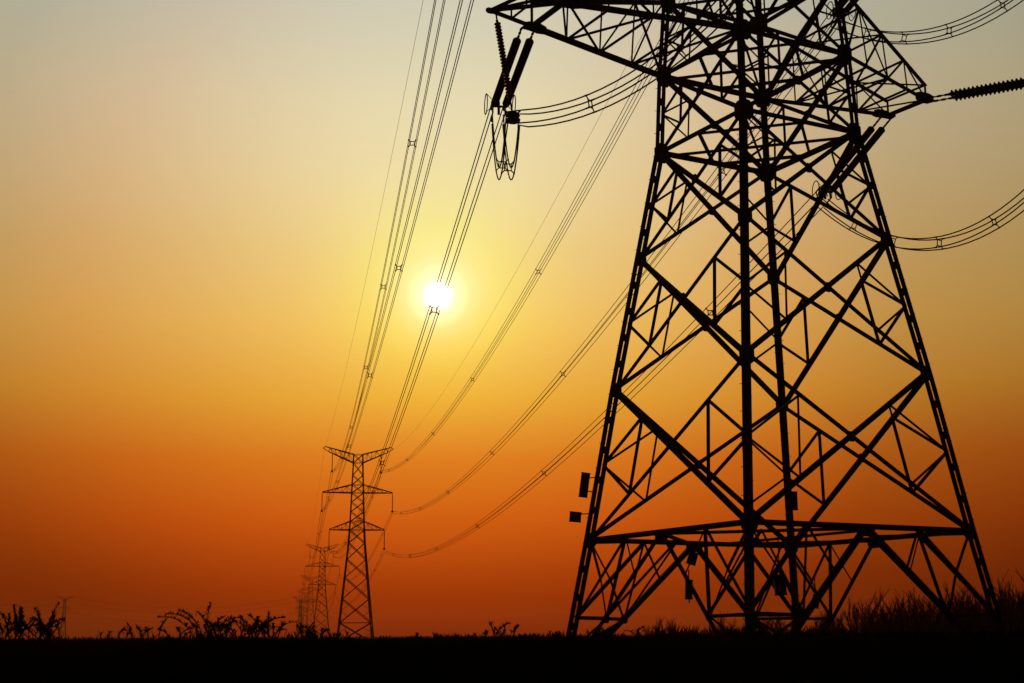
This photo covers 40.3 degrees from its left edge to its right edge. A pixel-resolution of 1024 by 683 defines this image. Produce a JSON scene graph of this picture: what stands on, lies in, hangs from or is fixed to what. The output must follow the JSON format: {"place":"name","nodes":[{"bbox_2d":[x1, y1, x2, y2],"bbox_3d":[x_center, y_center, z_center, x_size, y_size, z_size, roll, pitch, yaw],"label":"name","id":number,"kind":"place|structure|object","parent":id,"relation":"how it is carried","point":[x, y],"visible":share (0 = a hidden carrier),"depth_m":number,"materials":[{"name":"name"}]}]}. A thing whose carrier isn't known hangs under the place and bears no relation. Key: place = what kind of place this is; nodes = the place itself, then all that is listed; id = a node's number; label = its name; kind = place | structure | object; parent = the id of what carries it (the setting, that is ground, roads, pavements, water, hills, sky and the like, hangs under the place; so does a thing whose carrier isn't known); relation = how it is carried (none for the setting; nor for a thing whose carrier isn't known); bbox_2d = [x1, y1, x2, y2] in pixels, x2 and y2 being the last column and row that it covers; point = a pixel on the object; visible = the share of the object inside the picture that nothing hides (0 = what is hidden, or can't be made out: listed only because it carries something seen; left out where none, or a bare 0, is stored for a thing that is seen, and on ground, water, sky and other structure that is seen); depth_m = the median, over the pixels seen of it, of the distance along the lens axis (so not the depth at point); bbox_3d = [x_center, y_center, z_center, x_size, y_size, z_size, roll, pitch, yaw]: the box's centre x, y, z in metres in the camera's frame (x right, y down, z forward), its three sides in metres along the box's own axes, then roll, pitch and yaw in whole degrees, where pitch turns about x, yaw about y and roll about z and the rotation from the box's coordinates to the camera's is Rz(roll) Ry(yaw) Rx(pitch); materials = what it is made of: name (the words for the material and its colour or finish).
{"place":"outdoors","nodes":[
{"label":"outdoors","id":0,"kind":"place"},
{"bbox_2d":[0,626,1023,682],"bbox_3d":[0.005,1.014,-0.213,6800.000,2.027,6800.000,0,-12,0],"label":"ground","id":1,"kind":"structure","parent":0,"point":[691,660],"depth_m":15.04,"materials":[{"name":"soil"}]},
{"bbox_2d":[0,619,18,639],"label":"weed clump","id":2,"kind":"object","parent":1,"relation":"on","point":[3,630],"visible":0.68,"depth_m":16.58,"materials":[{"name":"black plant"}]},
{"bbox_2d":[0,604,38,639],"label":"weed clump","id":3,"kind":"object","parent":1,"relation":"on","point":[17,626],"visible":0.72,"depth_m":16.65,"materials":[{"name":"black plant"}]},
{"bbox_2d":[0,605,42,639],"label":"weed clump","id":4,"kind":"object","parent":1,"relation":"on","point":[21,617],"visible":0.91,"depth_m":16.53,"materials":[{"name":"black plant"}]},
{"bbox_2d":[14,601,65,639],"bbox_3d":[-5.531,3.338,16.655,0.828,0.493,0.505,-10,-15,38],"label":"weed clump","id":5,"kind":"object","parent":1,"relation":"on","point":[39,619],"visible":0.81,"depth_m":16.66,"materials":[{"name":"black plant"}]},
{"bbox_2d":[34,613,61,639],"bbox_3d":[-5.538,3.406,16.609,0.362,0.340,0.679,2,-12,-11],"label":"weed clump","id":6,"kind":"object","parent":1,"relation":"on","point":[43,629],"visible":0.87,"depth_m":16.48,"materials":[{"name":"black plant"}]},
{"bbox_2d":[57,595,71,637],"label":"transmission mast","id":7,"kind":"object","parent":1,"relation":"on","point":[64,607],"visible":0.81,"depth_m":1471.18,"materials":[{"name":"metal"}]},
{"bbox_2d":[64,611,298,622],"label":"distant wire","id":8,"kind":"object","parent":7,"relation":"attached to","point":[171,622],"visible":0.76,"depth_m":1496.23,"materials":[{"name":"metal"}]},
{"bbox_2d":[74,601,296,613],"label":"distant wire","id":9,"kind":"object","parent":7,"relation":"attached to","point":[173,613],"visible":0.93,"depth_m":1502.13,"materials":[{"name":"metal"}]},
{"bbox_2d":[98,630,112,638],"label":"weed clump","id":10,"kind":"object","parent":1,"relation":"on","point":[108,635],"visible":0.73,"depth_m":16.73,"materials":[{"name":"black plant"}]},
{"bbox_2d":[116,622,134,639],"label":"weed clump","id":11,"kind":"object","parent":1,"relation":"on","point":[129,631],"visible":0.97,"depth_m":16.49,"materials":[{"name":"black plant"}]},
{"bbox_2d":[136,625,152,639],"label":"weed clump","id":12,"kind":"object","parent":1,"relation":"on","point":[141,635],"visible":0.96,"depth_m":16.77,"materials":[{"name":"black plant"}]},
{"bbox_2d":[152,618,168,639],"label":"weed clump","id":13,"kind":"object","parent":1,"relation":"on","point":[163,622],"visible":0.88,"depth_m":16.70,"materials":[{"name":"black plant"}]},
{"bbox_2d":[157,625,193,638],"bbox_3d":[-3.956,3.457,16.533,0.421,0.195,0.488,0,-12,0],"label":"weed clump","id":14,"kind":"object","parent":1,"relation":"on","point":[177,629],"visible":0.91,"depth_m":16.43,"materials":[{"name":"black plant"}]},
{"bbox_2d":[157,602,241,638],"bbox_3d":[-3.749,3.338,16.665,0.976,0.477,0.439,7,-14,-32],"label":"weed clump","id":15,"kind":"object","parent":1,"relation":"on","point":[196,626],"visible":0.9,"depth_m":16.71,"materials":[{"name":"black plant"}]},
{"bbox_2d":[201,617,234,638],"bbox_3d":[-3.470,3.435,16.644,0.469,0.279,0.591,0,-12,0],"label":"weed clump","id":16,"kind":"object","parent":1,"relation":"on","point":[220,630],"visible":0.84,"depth_m":16.46,"materials":[{"name":"black plant"}]},
{"bbox_2d":[212,614,259,638],"bbox_3d":[-3.234,3.407,16.650,0.463,0.330,0.690,-5,-13,20],"label":"weed clump","id":17,"kind":"object","parent":1,"relation":"on","point":[244,629],"visible":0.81,"depth_m":16.55,"materials":[{"name":"black plant"}]},
{"bbox_2d":[228,613,285,638],"bbox_3d":[-3.041,3.405,16.674,0.724,0.344,0.488,0,-12,0],"label":"weed clump","id":18,"kind":"object","parent":1,"relation":"on","point":[252,631],"visible":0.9,"depth_m":16.56,"materials":[{"name":"black plant"}]},
{"bbox_2d":[249,610,298,638],"bbox_3d":[-2.912,3.398,16.690,0.471,0.363,0.637,-7,-14,29],"label":"weed clump","id":19,"kind":"object","parent":1,"relation":"on","point":[267,628],"visible":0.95,"depth_m":16.56,"materials":[{"name":"black plant"}]},
{"bbox_2d":[288,631,301,637],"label":"weed clump","id":20,"kind":"object","parent":1,"relation":"on","point":[294,634],"visible":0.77,"depth_m":16.55,"materials":[{"name":"black plant"}]},
{"bbox_2d":[293,596,306,637],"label":"transmission mast","id":21,"kind":"object","parent":1,"relation":"on","point":[299,606],"visible":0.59,"depth_m":1530.91,"materials":[{"name":"metal"}]},
{"bbox_2d":[297,590,313,629],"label":"suspension tower","id":22,"kind":"structure","parent":1,"relation":"on","point":[304,593],"depth_m":1515.75,"materials":[{"name":"metal"}]},
{"bbox_2d":[296,621,316,638],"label":"weed clump","id":23,"kind":"object","parent":1,"relation":"on","point":[307,630],"visible":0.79,"depth_m":16.62,"materials":[{"name":"black plant"}]},
{"bbox_2d":[301,575,322,635],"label":"suspension tower","id":24,"kind":"structure","parent":1,"relation":"on","point":[310,587],"depth_m":1130.70,"materials":[{"name":"metal"}]},
{"bbox_2d":[299,625,331,638],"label":"weed clump","id":25,"kind":"object","parent":1,"relation":"on","point":[323,630],"visible":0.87,"depth_m":16.83,"materials":[{"name":"black plant"}]},
{"bbox_2d":[305,544,339,637],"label":"suspension tower","id":26,"kind":"structure","parent":1,"relation":"on","point":[323,580],"depth_m":745.29,"materials":[{"name":"metal"}]},
{"bbox_2d":[331,630,348,638],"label":"weed clump","id":27,"kind":"object","parent":1,"relation":"on","point":[335,634],"visible":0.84,"depth_m":16.71,"materials":[{"name":"black plant"}]},
{"bbox_2d":[322,446,392,638],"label":"suspension tower","id":28,"kind":"structure","parent":1,"relation":"on","point":[366,576],"depth_m":360.59,"materials":[{"name":"metal"}]},
{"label":"suspension insulator","id":29,"kind":"object","parent":28,"relation":"hanging from","visible":0},
{"bbox_2d":[308,549,329,602],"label":"conductor bundle","id":30,"kind":"object","parent":29,"relation":"hanging from","point":[321,577],"visible":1,"depth_m":412.40,"materials":[{"name":"metal"}]},
{"bbox_2d":[432,632,443,637],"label":"weed clump","id":31,"kind":"object","parent":1,"relation":"on","point":[437,635],"visible":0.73,"depth_m":16.47,"materials":[{"name":"black plant"}]},
{"bbox_2d":[482,629,489,637],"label":"weed clump","id":32,"kind":"object","parent":1,"relation":"on","point":[486,632],"visible":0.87,"depth_m":16.72,"materials":[{"name":"black plant"}]},
{"bbox_2d":[487,620,510,636],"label":"weed clump","id":33,"kind":"object","parent":1,"relation":"on","point":[501,626],"visible":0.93,"depth_m":16.55,"materials":[{"name":"black plant"}]},
{"bbox_2d":[495,624,519,636],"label":"weed clump","id":34,"kind":"object","parent":1,"relation":"on","point":[513,631],"visible":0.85,"depth_m":16.63,"materials":[{"name":"black plant"}]},
{"bbox_2d":[548,630,560,636],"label":"weed clump","id":35,"kind":"object","parent":1,"relation":"on","point":[555,632],"visible":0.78,"depth_m":16.68,"materials":[{"name":"black plant"}]},
{"bbox_2d":[596,626,615,636],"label":"weed clump","id":36,"kind":"object","parent":1,"relation":"on","point":[608,630],"visible":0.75,"depth_m":16.61,"materials":[{"name":"black plant"}]},
{"bbox_2d":[624,625,644,636],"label":"weed clump","id":37,"kind":"object","parent":1,"relation":"on","point":[638,633],"visible":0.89,"depth_m":16.50,"materials":[{"name":"black plant"}]},
{"bbox_2d":[639,625,672,635],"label":"clump","id":38,"kind":"object","parent":1,"relation":"on","point":[646,631],"visible":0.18,"depth_m":146.65,"materials":[{"name":"black plant"}]},
{"bbox_2d":[651,627,666,636],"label":"weed clump","id":39,"kind":"object","parent":1,"relation":"on","point":[658,632],"visible":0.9,"depth_m":16.42,"materials":[{"name":"black plant"}]},
{"bbox_2d":[652,613,678,633],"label":"clump","id":40,"kind":"object","parent":1,"relation":"on","point":[658,624],"visible":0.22,"depth_m":141.88,"materials":[{"name":"black plant"}]},
{"bbox_2d":[710,612,741,634],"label":"clump","id":41,"kind":"object","parent":1,"relation":"on","point":[724,625],"visible":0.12,"depth_m":122.45,"materials":[{"name":"black plant"}]},
{"bbox_2d":[486,0,1006,636],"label":"transmission tower","id":42,"kind":"structure","parent":1,"relation":"on","point":[740,32],"depth_m":50.20,"materials":[{"name":"metal"}]},
{"bbox_2d":[325,3,422,445],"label":"ground wire","id":43,"kind":"object","parent":42,"relation":"attached to","point":[383,195],"visible":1,"depth_m":125.50,"materials":[{"name":"metal"}]},
{"bbox_2d":[494,13,520,123],"bbox_3d":[-0.159,-9.271,47.069,0.481,4.296,1.158,8,-14,-33],"label":"support insulator","id":44,"kind":"object","parent":42,"relation":"hanging from","point":[512,116],"visible":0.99,"depth_m":46.99,"materials":[{"name":"brown ceramic"}]},
{"bbox_2d":[484,28,535,121],"bbox_3d":[-0.022,-10.076,52.566,1.158,0.904,7.540,2,-14,-9],"label":"insulator string","id":45,"kind":"object","parent":42,"relation":"attached to","point":[521,62],"visible":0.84,"depth_m":52.38,"materials":[{"name":"brown ceramic"}]},
{"bbox_2d":[328,108,502,553],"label":"conductor bundle","id":46,"kind":"object","parent":45,"relation":"attached to","point":[435,297],"visible":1,"depth_m":76.76,"materials":[{"name":"metal"}]},
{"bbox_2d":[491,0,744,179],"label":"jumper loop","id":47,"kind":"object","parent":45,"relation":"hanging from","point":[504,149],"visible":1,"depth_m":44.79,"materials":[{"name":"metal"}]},
{"bbox_2d":[395,5,657,448],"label":"ground wire","id":48,"kind":"object","parent":42,"relation":"attached to","point":[549,210],"visible":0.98,"depth_m":129.13,"materials":[{"name":"metal"}]},
{"bbox_2d":[569,511,592,522],"bbox_3d":[2.508,6.362,50.592,0.898,0.418,0.075,0,-12,0],"label":"sign board","id":49,"kind":"object","parent":42,"relation":"attached to","point":[575,517],"visible":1,"depth_m":50.57,"materials":[{"name":"metal"}]},
{"bbox_2d":[560,0,604,5],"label":"insulator string","id":50,"kind":"object","parent":42,"relation":"attached to","point":[584,1],"visible":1,"depth_m":46.76,"materials":[{"name":"metal"}]},
{"bbox_2d":[578,472,594,497],"bbox_3d":[2.745,5.251,51.047,0.654,0.952,0.075,0,-12,0],"label":"sign board","id":51,"kind":"object","parent":42,"relation":"attached to","point":[584,484],"visible":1,"depth_m":51.03,"materials":[{"name":"metal"}]},
{"bbox_2d":[684,570,692,602],"bbox_3d":[5.634,7.805,44.458,0.270,1.041,0.225,0,-12,0],"label":"hanging box","id":52,"kind":"object","parent":42,"relation":"hanging from","point":[688,595],"visible":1,"depth_m":44.35,"materials":[{"name":"metal"}]},
{"bbox_2d":[686,542,698,565],"bbox_3d":[5.980,7.047,46.320,0.427,0.793,0.245,0,-12,0],"label":"hanging box","id":53,"kind":"object","parent":42,"relation":"hanging from","point":[694,559],"visible":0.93,"depth_m":46.19,"materials":[{"name":"metal"}]},
{"bbox_2d":[773,540,786,595],"bbox_3d":[9.324,7.872,48.683,0.442,1.970,0.275,0,-12,0],"label":"hanging box","id":54,"kind":"object","parent":42,"relation":"hanging from","point":[779,587],"visible":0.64,"depth_m":48.44,"materials":[{"name":"metal"}]},
{"bbox_2d":[791,491,797,509],"bbox_3d":[11.085,6.272,54.897,0.310,0.740,0.145,0,-12,0],"label":"hanging box","id":55,"kind":"object","parent":42,"relation":"attached to","point":[794,501],"visible":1,"depth_m":54.85,"materials":[{"name":"metal"}]},
{"bbox_2d":[812,577,818,608],"bbox_3d":[11.227,9.298,51.634,0.352,1.166,0.225,0,-12,0],"label":"hanging box","id":56,"kind":"object","parent":42,"relation":"hanging from","point":[817,606],"visible":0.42,"depth_m":51.62,"materials":[{"name":"metal"}]},
{"bbox_2d":[826,0,858,25],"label":"insulator string","id":57,"kind":"object","parent":42,"relation":"attached to","point":[849,6],"visible":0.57,"depth_m":65.72,"materials":[{"name":"metal"}]},
{"bbox_2d":[393,15,837,513],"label":"conductor bundle","id":58,"kind":"object","parent":57,"relation":"attached to","point":[636,275],"visible":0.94,"depth_m":107.65,"materials":[{"name":"metal"}]},
{"bbox_2d":[831,0,1023,44],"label":"jumper loop","id":59,"kind":"object","parent":57,"relation":"attached to","point":[907,34],"visible":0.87,"depth_m":60.65,"materials":[{"name":"metal"}]},
{"bbox_2d":[812,117,891,201],"bbox_3d":[14.895,-7.934,61.128,1.158,0.904,7.540,2,-21,-9],"label":"insulator string","id":60,"kind":"object","parent":42,"relation":"attached to","point":[872,140],"visible":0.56,"depth_m":60.54,"materials":[{"name":"ceramic"}]},
{"bbox_2d":[384,193,823,557],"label":"conductor bundle","id":61,"kind":"object","parent":60,"relation":"attached to","point":[709,314],"visible":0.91,"depth_m":99.66,"materials":[{"name":"metal"}]},
{"bbox_2d":[818,189,1023,250],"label":"jumper loop","id":62,"kind":"object","parent":42,"relation":"attached to","point":[918,239],"visible":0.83,"depth_m":57.88,"materials":[{"name":"metal"}]},
{"bbox_2d":[926,77,1023,101],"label":"insulator string","id":63,"kind":"object","parent":42,"relation":"attached to","point":[990,89],"visible":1,"depth_m":54.36,"materials":[{"name":"ceramic"}]},
{"bbox_3d":[-0.438,-18.432,54.210,1.158,0.904,7.540,2,-14,-9],"label":"insulator string","id":64,"kind":"object","parent":42,"relation":"attached to","visible":0},
{"bbox_2d":[321,0,473,511],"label":"conductor bundle","id":65,"kind":"object","parent":64,"relation":"attached to","point":[401,271],"visible":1,"depth_m":88.18,"materials":[{"name":"metal"}]},
{"bbox_3d":[-0.563,-25.585,55.666,1.158,0.904,7.540,2,-14,-9],"label":"insulator string","id":66,"kind":"object","parent":42,"relation":"attached to","visible":0},
{"bbox_2d":[334,0,444,470],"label":"conductor bundle","id":67,"kind":"object","parent":66,"relation":"attached to","point":[381,285],"visible":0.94,"depth_m":103.02,"materials":[{"name":"metal"}]},
{"bbox_3d":[13.392,-25.724,63.615,1.158,0.904,7.540,2,-14,-9],"label":"insulator string","id":68,"kind":"object","parent":42,"relation":"attached to","visible":0},
{"bbox_2d":[386,0,690,471],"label":"conductor bundle","id":69,"kind":"object","parent":68,"relation":"attached to","point":[555,233],"visible":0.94,"depth_m":118.69,"materials":[{"name":"metal"}]},
{"bbox_2d":[740,604,792,632],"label":"clump","id":70,"kind":"object","parent":1,"relation":"on","point":[776,623],"visible":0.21,"depth_m":116.91,"materials":[{"name":"black plant"}]},
{"bbox_2d":[619,606,1023,636],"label":"thicket","id":71,"kind":"object","parent":1,"relation":"on","point":[982,624],"visible":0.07,"depth_m":87.88,"materials":[{"name":"black plant"}]},
{"bbox_2d":[814,604,843,630],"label":"clump","id":72,"kind":"object","parent":1,"relation":"on","point":[817,623],"visible":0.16,"depth_m":127.50,"materials":[{"name":"black plant"}]},
{"bbox_2d":[825,596,886,632],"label":"clump","id":73,"kind":"object","parent":1,"relation":"on","point":[845,615],"visible":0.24,"depth_m":122.70,"materials":[{"name":"black plant"}]},
{"bbox_2d":[848,603,893,631],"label":"clump","id":74,"kind":"object","parent":1,"relation":"on","point":[857,615],"visible":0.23,"depth_m":118.50,"materials":[{"name":"black plant"}]},
{"bbox_2d":[855,587,919,628],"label":"clump","id":75,"kind":"object","parent":1,"relation":"on","point":[873,616],"visible":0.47,"depth_m":115.96,"materials":[{"name":"black plant"}]},
{"bbox_2d":[877,587,930,624],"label":"clump","id":76,"kind":"object","parent":1,"relation":"on","point":[912,603],"visible":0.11,"depth_m":117.70,"materials":[{"name":"black plant"}]},
{"bbox_2d":[897,593,959,627],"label":"clump","id":77,"kind":"object","parent":1,"relation":"on","point":[922,609],"visible":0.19,"depth_m":114.06,"materials":[{"name":"black plant"}]},
{"bbox_2d":[925,579,993,621],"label":"clump","id":78,"kind":"object","parent":1,"relation":"on","point":[960,610],"visible":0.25,"depth_m":109.75,"materials":[{"name":"black plant"}]},
{"bbox_2d":[943,578,1011,619],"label":"clump","id":79,"kind":"object","parent":1,"relation":"on","point":[954,605],"visible":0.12,"depth_m":109.64,"materials":[{"name":"black plant"}]},
{"bbox_2d":[957,588,1023,626],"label":"clump","id":80,"kind":"object","parent":1,"relation":"on","point":[978,608],"visible":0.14,"depth_m":106.51,"materials":[{"name":"black plant"}]},
{"bbox_2d":[970,568,1023,621],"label":"clump","id":81,"kind":"object","parent":1,"relation":"on","point":[1001,593],"visible":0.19,"depth_m":102.30,"materials":[{"name":"black plant"}]},
{"bbox_2d":[990,575,1023,621],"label":"clump","id":82,"kind":"object","parent":1,"relation":"on","point":[1021,604],"visible":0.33,"depth_m":98.16,"materials":[{"name":"black plant"}]},
{"bbox_2d":[0,0,1023,637],"label":"sky","id":83,"kind":"structure","parent":0,"point":[192,192],"materials":[{"name":"orange"}]},
{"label":"suspension insulator","id":84,"kind":"object","parent":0,"visible":0},
{"bbox_2d":[304,512,322,579],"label":"conductor bundle","id":85,"kind":"object","parent":84,"relation":"hanging from","point":[317,544],"visible":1,"depth_m":411.55,"materials":[{"name":"metal"}]},
{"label":"suspension insulator","id":86,"kind":"object","parent":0,"visible":0},
{"bbox_2d":[309,473,332,556],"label":"conductor bundle","id":87,"kind":"object","parent":86,"relation":"hanging from","point":[325,513],"visible":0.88,"depth_m":432.57,"materials":[{"name":"metal"}]},
{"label":"suspension insulator","id":88,"kind":"object","parent":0,"visible":0},
{"bbox_2d":[336,551,383,603],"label":"conductor bundle","id":89,"kind":"object","parent":88,"relation":"hanging from","point":[370,578],"visible":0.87,"depth_m":412.98,"materials":[{"name":"metal"}]},
{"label":"suspension insulator","id":90,"kind":"object","parent":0,"visible":0},
{"bbox_2d":[341,515,391,579],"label":"conductor bundle","id":91,"kind":"object","parent":90,"relation":"hanging from","point":[375,547],"visible":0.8,"depth_m":424.38,"materials":[{"name":"metal"}]},
{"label":"suspension insulator","id":92,"kind":"object","parent":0,"visible":0},
{"bbox_2d":[333,479,379,558],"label":"conductor bundle","id":93,"kind":"object","parent":92,"relation":"hanging from","point":[360,526],"visible":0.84,"depth_m":434.81,"materials":[{"name":"metal"}]}
]}

